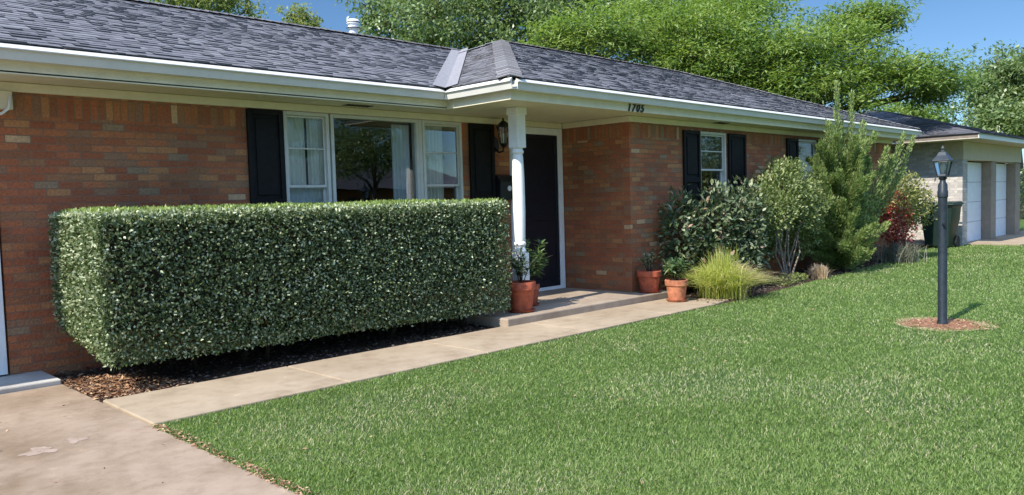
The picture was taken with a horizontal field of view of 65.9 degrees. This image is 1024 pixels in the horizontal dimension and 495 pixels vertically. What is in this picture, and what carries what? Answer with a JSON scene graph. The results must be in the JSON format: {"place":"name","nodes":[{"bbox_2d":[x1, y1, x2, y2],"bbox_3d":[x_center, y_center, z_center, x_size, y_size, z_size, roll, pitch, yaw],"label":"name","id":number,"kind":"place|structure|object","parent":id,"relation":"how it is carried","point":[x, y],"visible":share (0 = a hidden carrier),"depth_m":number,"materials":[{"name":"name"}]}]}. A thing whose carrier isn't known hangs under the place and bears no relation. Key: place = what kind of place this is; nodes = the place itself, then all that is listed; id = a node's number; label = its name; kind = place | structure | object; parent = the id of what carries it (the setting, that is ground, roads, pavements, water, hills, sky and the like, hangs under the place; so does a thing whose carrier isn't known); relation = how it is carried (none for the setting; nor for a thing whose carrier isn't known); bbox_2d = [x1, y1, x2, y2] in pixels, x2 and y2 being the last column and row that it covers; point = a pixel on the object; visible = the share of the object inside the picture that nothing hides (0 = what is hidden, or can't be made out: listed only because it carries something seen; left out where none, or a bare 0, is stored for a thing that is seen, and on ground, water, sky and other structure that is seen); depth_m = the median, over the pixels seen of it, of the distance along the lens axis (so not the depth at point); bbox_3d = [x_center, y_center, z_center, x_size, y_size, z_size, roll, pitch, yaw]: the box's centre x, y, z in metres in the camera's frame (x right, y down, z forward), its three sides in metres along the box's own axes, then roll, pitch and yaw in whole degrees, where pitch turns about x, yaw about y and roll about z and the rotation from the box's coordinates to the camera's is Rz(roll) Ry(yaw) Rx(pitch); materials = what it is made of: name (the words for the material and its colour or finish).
{"place":"outdoors","nodes":[
{"label":"outdoors","id":0,"kind":"place"},
{"bbox_2d":[0,384,298,494],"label":"driveway","id":1,"kind":"structure","parent":0,"point":[132,455],"depth_m":4.66,"materials":[{"name":"concrete"}]},
{"bbox_2d":[18,446,57,455],"bbox_3d":[-2.873,1.243,4.820,0.206,0.001,0.189,-2,3,-3],"label":"pale scuff","id":2,"kind":"object","parent":1,"relation":"on","point":[37,450],"visible":1,"depth_m":4.82,"materials":[{"name":"concrete"}]},
{"bbox_2d":[66,436,88,443],"bbox_3d":[-2.775,1.227,5.045,0.166,0.001,0.142,2,5,45],"label":"pale scuff","id":3,"kind":"object","parent":1,"relation":"on","point":[72,440],"visible":1,"depth_m":5.04,"materials":[{"name":"concrete"}]},
{"bbox_2d":[103,297,727,428],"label":"front path","id":4,"kind":"structure","parent":0,"point":[161,406],"depth_m":7.07,"materials":[{"name":"concrete"}]},
{"bbox_2d":[663,256,688,301],"bbox_3d":[2.263,0.420,10.800,0.423,0.638,0.397,2,5,45],"label":"potted plant","id":5,"kind":"object","parent":4,"relation":"on","point":[676,288],"visible":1,"depth_m":10.73,"materials":[{"name":"green plant"}]},
{"bbox_2d":[143,0,1023,163],"label":"sky","id":6,"kind":"structure","parent":0,"point":[963,24],"materials":[{"name":"blue"}]},
{"bbox_2d":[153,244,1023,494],"bbox_3d":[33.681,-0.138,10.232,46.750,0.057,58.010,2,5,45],"label":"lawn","id":7,"kind":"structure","parent":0,"point":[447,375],"depth_m":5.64,"materials":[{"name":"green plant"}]},
{"bbox_2d":[152,424,316,494],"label":"dry thatch","id":8,"kind":"object","parent":7,"relation":"on","point":[256,469],"visible":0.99,"depth_m":4.43,"materials":[{"name":"brown plant"}]},
{"bbox_2d":[922,201,963,246],"bbox_3d":[10.679,-0.569,19.652,0.820,1.149,0.948,2,5,45],"label":"trash cart","id":9,"kind":"object","parent":7,"relation":"on","point":[930,232],"visible":0.64,"depth_m":19.43,"materials":[{"name":"green plastic"}]},
{"bbox_2d":[895,317,999,331],"bbox_3d":[4.635,0.825,8.473,1.007,0.001,0.976,2,5,45],"label":"thatch ring","id":10,"kind":"object","parent":7,"relation":"on","point":[981,323],"visible":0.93,"depth_m":8.39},
{"bbox_2d":[899,318,982,329],"bbox_3d":[4.593,0.821,8.491,0.770,0.001,0.780,-1,3,9],"label":"soil ring","id":11,"kind":"object","parent":10,"relation":"on","point":[949,325],"visible":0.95,"depth_m":8.47,"materials":[{"name":"brown soil"}]},
{"bbox_2d":[932,146,953,323],"bbox_3d":[4.609,-0.078,8.447,0.164,2.015,0.164,2,5,45],"label":"lamp post","id":12,"kind":"object","parent":11,"relation":"on","point":[942,191],"visible":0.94,"depth_m":8.41,"materials":[{"name":"black metal"}]},
{"bbox_2d":[900,315,999,330],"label":"soil chips","id":13,"kind":"object","parent":11,"relation":"on","point":[945,325],"visible":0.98,"depth_m":8.44,"materials":[{"name":"brown wood"}]},
{"bbox_2d":[168,219,1023,490],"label":"ground","id":14,"kind":"structure","parent":0,"point":[1021,224],"depth_m":28.98,"materials":[{"name":"green plant"}]},
{"bbox_2d":[0,371,61,393],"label":"garage apron","id":15,"kind":"object","parent":14,"relation":"on","point":[23,381],"visible":0.51,"depth_m":6.67,"materials":[{"name":"grey concrete"}]},
{"bbox_2d":[144,0,270,17],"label":"tree","id":16,"kind":"object","parent":14,"relation":"on","point":[227,6],"visible":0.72,"depth_m":26.23,"materials":[{"name":"green plant"}]},
{"bbox_2d":[48,317,496,402],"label":"bark mulch","id":17,"kind":"object","parent":14,"relation":"on","point":[284,352],"visible":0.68,"depth_m":7.70,"materials":[{"name":"brown wood"}]},
{"bbox_2d":[61,373,196,400],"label":"leaf litter","id":18,"kind":"object","parent":17,"relation":"on","point":[92,389],"visible":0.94,"depth_m":6.58,"materials":[{"name":"brown plant"}]},
{"bbox_2d":[46,198,511,374],"bbox_3d":[-2.025,0.291,8.078,1.308,1.558,4.569,2,5,45],"label":"clipped hedge","id":19,"kind":"object","parent":17,"relation":"on","point":[134,269],"visible":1,"depth_m":7.12,"materials":[{"name":"green plant"}]},
{"bbox_2d":[276,0,331,28],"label":"tree","id":20,"kind":"object","parent":14,"relation":"on","point":[301,19],"visible":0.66,"depth_m":28.87,"materials":[{"name":"green plant"}]},
{"bbox_2d":[0,0,921,374],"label":"ranch house","id":21,"kind":"structure","parent":14,"relation":"on","point":[124,102],"depth_m":9.51,"materials":[{"name":"red brick"}]},
{"bbox_2d":[283,111,331,214],"bbox_3d":[-2.356,-0.691,9.037,0.146,1.690,0.580,2,5,45],"label":"window","id":22,"kind":"structure","parent":21,"relation":"in","point":[319,189],"depth_m":9.08,"materials":[{"name":"beige metal"}]},
{"bbox_2d":[328,114,423,202],"bbox_3d":[-1.679,-0.752,9.757,0.206,1.690,1.352,2,5,45],"label":"picture window","id":23,"kind":"structure","parent":21,"relation":"in","point":[399,133],"depth_m":10.09,"materials":[{"name":"beige metal"}]},
{"bbox_2d":[421,120,463,199],"bbox_3d":[-0.942,-0.814,10.452,0.146,1.690,0.670,2,5,45],"label":"window","id":24,"kind":"structure","parent":21,"relation":"in","point":[434,186],"depth_m":10.44,"materials":[{"name":"beige metal"}]},
{"bbox_2d":[494,118,508,152],"bbox_3d":[-0.151,-1.550,10.936,0.282,0.481,0.216,2,5,45],"label":"wall lantern","id":25,"kind":"object","parent":21,"relation":"attached to","point":[500,126],"depth_m":10.90,"materials":[{"name":"black metal"}]},
{"bbox_2d":[496,175,512,199],"bbox_3d":[-0.098,-0.851,11.121,0.123,0.358,0.290,2,5,45],"label":"wall mailbox","id":26,"kind":"object","parent":21,"relation":"attached to","point":[504,189],"depth_m":11.05,"materials":[{"name":"black metal"}]},
{"bbox_2d":[523,134,559,287],"bbox_3d":[0.392,-0.530,11.686,0.078,2.265,0.912,2,5,45],"label":"storm door","id":27,"kind":"structure","parent":21,"relation":"in","point":[540,152],"depth_m":11.79,"materials":[{"name":"blue paint"}]},
{"bbox_2d":[701,131,726,210],"bbox_3d":[3.224,-1.224,12.804,0.102,1.277,0.812,2,5,45],"label":"window","id":28,"kind":"structure","parent":21,"relation":"in","point":[713,144],"depth_m":12.84,"materials":[{"name":"glass"}]},
{"bbox_2d":[799,139,815,194],"bbox_3d":[5.651,-1.434,15.233,0.102,1.277,0.812,2,5,45],"label":"window","id":29,"kind":"structure","parent":21,"relation":"in","point":[806,147],"depth_m":15.26,"materials":[{"name":"glass"}]},
{"bbox_2d":[425,288,667,326],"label":"porch slab","id":30,"kind":"structure","parent":14,"relation":"on","point":[558,303],"depth_m":10.24,"materials":[{"name":"concrete"}]},
{"bbox_2d":[507,246,536,312],"bbox_3d":[0.108,0.378,9.598,0.363,0.811,0.363,2,5,45],"label":"potted plant","id":31,"kind":"object","parent":30,"relation":"on","point":[522,295],"visible":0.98,"depth_m":9.51,"materials":[{"name":"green plant"}]},
{"bbox_2d":[510,238,551,306],"bbox_3d":[0.211,0.281,10.136,0.564,0.934,0.517,-1,3,15],"label":"potted plant","id":32,"kind":"object","parent":30,"relation":"on","point":[538,262],"visible":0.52,"depth_m":10.07,"materials":[{"name":"green plant"}]},
{"bbox_2d":[636,249,660,292],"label":"potted plant","id":33,"kind":"object","parent":30,"relation":"on","point":[649,279],"visible":1,"depth_m":11.12,"materials":[{"name":"green plant"}]},
{"bbox_2d":[334,0,799,60],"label":"shade tree","id":34,"kind":"object","parent":14,"relation":"on","point":[435,15],"visible":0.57,"depth_m":25.90,"materials":[{"name":"green plant"}]},
{"bbox_2d":[515,0,988,115],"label":"feathery tree","id":35,"kind":"object","parent":14,"relation":"on","point":[691,37],"visible":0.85,"depth_m":19.66,"materials":[{"name":"green plant"}]},
{"bbox_2d":[685,244,925,304],"bbox_3d":[6.101,0.327,16.346,3.580,0.001,13.150,2,5,45],"label":"shrub bed","id":36,"kind":"object","parent":14,"relation":"on","point":[781,287],"visible":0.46,"depth_m":12.77,"materials":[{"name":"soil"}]},
{"bbox_2d":[654,175,775,287],"bbox_3d":[3.191,-0.189,12.014,1.181,1.836,2.599,2,5,45],"label":"evergreen shrub","id":37,"kind":"object","parent":36,"relation":"on","point":[728,229],"visible":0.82,"depth_m":11.79,"materials":[{"name":"green plant"}]},
{"bbox_2d":[661,242,800,299],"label":"feather grass","id":38,"kind":"object","parent":36,"relation":"on","point":[725,279],"depth_m":11.03,"materials":[{"name":"green plant"}]},
{"bbox_2d":[743,154,838,281],"bbox_3d":[4.577,-0.481,13.180,1.174,2.152,2.504,2,5,45],"label":"multi stem shrub","id":39,"kind":"object","parent":36,"relation":"on","point":[787,213],"visible":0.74,"depth_m":12.99,"materials":[{"name":"green plant"}]},
{"bbox_2d":[773,272,808,286],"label":"groundcover plant","id":40,"kind":"object","parent":36,"relation":"on","point":[793,277],"visible":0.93,"depth_m":12.55,"materials":[{"name":"green plant"}]},
{"bbox_2d":[802,263,829,279],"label":"tan grass tuft","id":41,"kind":"object","parent":36,"relation":"on","point":[818,273],"visible":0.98,"depth_m":13.28,"materials":[{"name":"beige plant"}]},
{"bbox_2d":[808,264,827,277],"bbox_3d":[5.306,0.410,13.643,0.278,0.234,0.454,2,5,45],"label":"bed stone","id":42,"kind":"object","parent":36,"relation":"on","point":[826,269],"visible":0.2,"depth_m":13.57,"materials":[{"name":"beige stone"}]},
{"bbox_2d":[790,80,915,270],"bbox_3d":[6.384,-1.323,14.897,1.551,3.553,3.720,2,5,45],"label":"juniper","id":43,"kind":"object","parent":36,"relation":"on","point":[848,239],"visible":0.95,"depth_m":14.29,"materials":[{"name":"green plant"}]},
{"bbox_2d":[868,240,928,263],"bbox_3d":[7.888,0.055,15.994,1.551,0.493,1.531,-4,4,-31],"label":"grey grass clump","id":44,"kind":"object","parent":36,"relation":"on","point":[898,253],"visible":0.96,"depth_m":15.84,"materials":[{"name":"plant"}]},
{"bbox_2d":[868,170,937,251],"bbox_3d":[8.124,-0.661,16.500,1.279,1.932,2.283,2,5,45],"label":"red leaf shrub","id":45,"kind":"object","parent":36,"relation":"on","point":[902,204],"visible":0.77,"depth_m":16.10,"materials":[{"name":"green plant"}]},
{"bbox_2d":[876,93,956,142],"bbox_3d":[16.962,-3.836,34.171,4.024,5.845,2.711,-2,3,1],"label":"tree","id":46,"kind":"object","parent":14,"relation":"on","point":[922,113],"visible":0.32,"depth_m":33.37,"materials":[{"name":"green plant"}]},
{"bbox_2d":[862,110,1023,245],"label":"neighbour house","id":47,"kind":"structure","parent":14,"relation":"on","point":[983,180],"depth_m":21.41,"materials":[{"name":"grey paint"}]},
{"bbox_2d":[967,162,980,241],"bbox_3d":[12.393,-1.233,21.423,0.060,2.152,2.170,2,5,45],"label":"garage door","id":48,"kind":"structure","parent":47,"relation":"in","point":[973,169],"depth_m":21.67,"materials":[{"name":"white paint"}]},
{"bbox_2d":[996,164,1005,235],"bbox_3d":[14.284,-1.397,23.316,0.060,2.152,2.110,2,5,45],"label":"garage door","id":49,"kind":"structure","parent":47,"relation":"in","point":[1000,168],"depth_m":23.63,"materials":[{"name":"white paint"}]},
{"bbox_2d":[943,38,1023,218],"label":"shade tree","id":50,"kind":"object","parent":14,"relation":"on","point":[999,105],"visible":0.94,"depth_m":35.18,"materials":[{"name":"green plant"}]},
{"bbox_2d":[1020,163,1023,219],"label":"dark shrub","id":51,"kind":"object","parent":14,"relation":"on","point":[1021,195],"visible":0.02,"depth_m":26.20,"materials":[{"name":"green plant"}]},
{"bbox_2d":[966,230,1023,245],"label":"neighbour driveway","id":52,"kind":"structure","parent":0,"point":[1013,240],"depth_m":21.31,"materials":[{"name":"concrete"}]}
]}

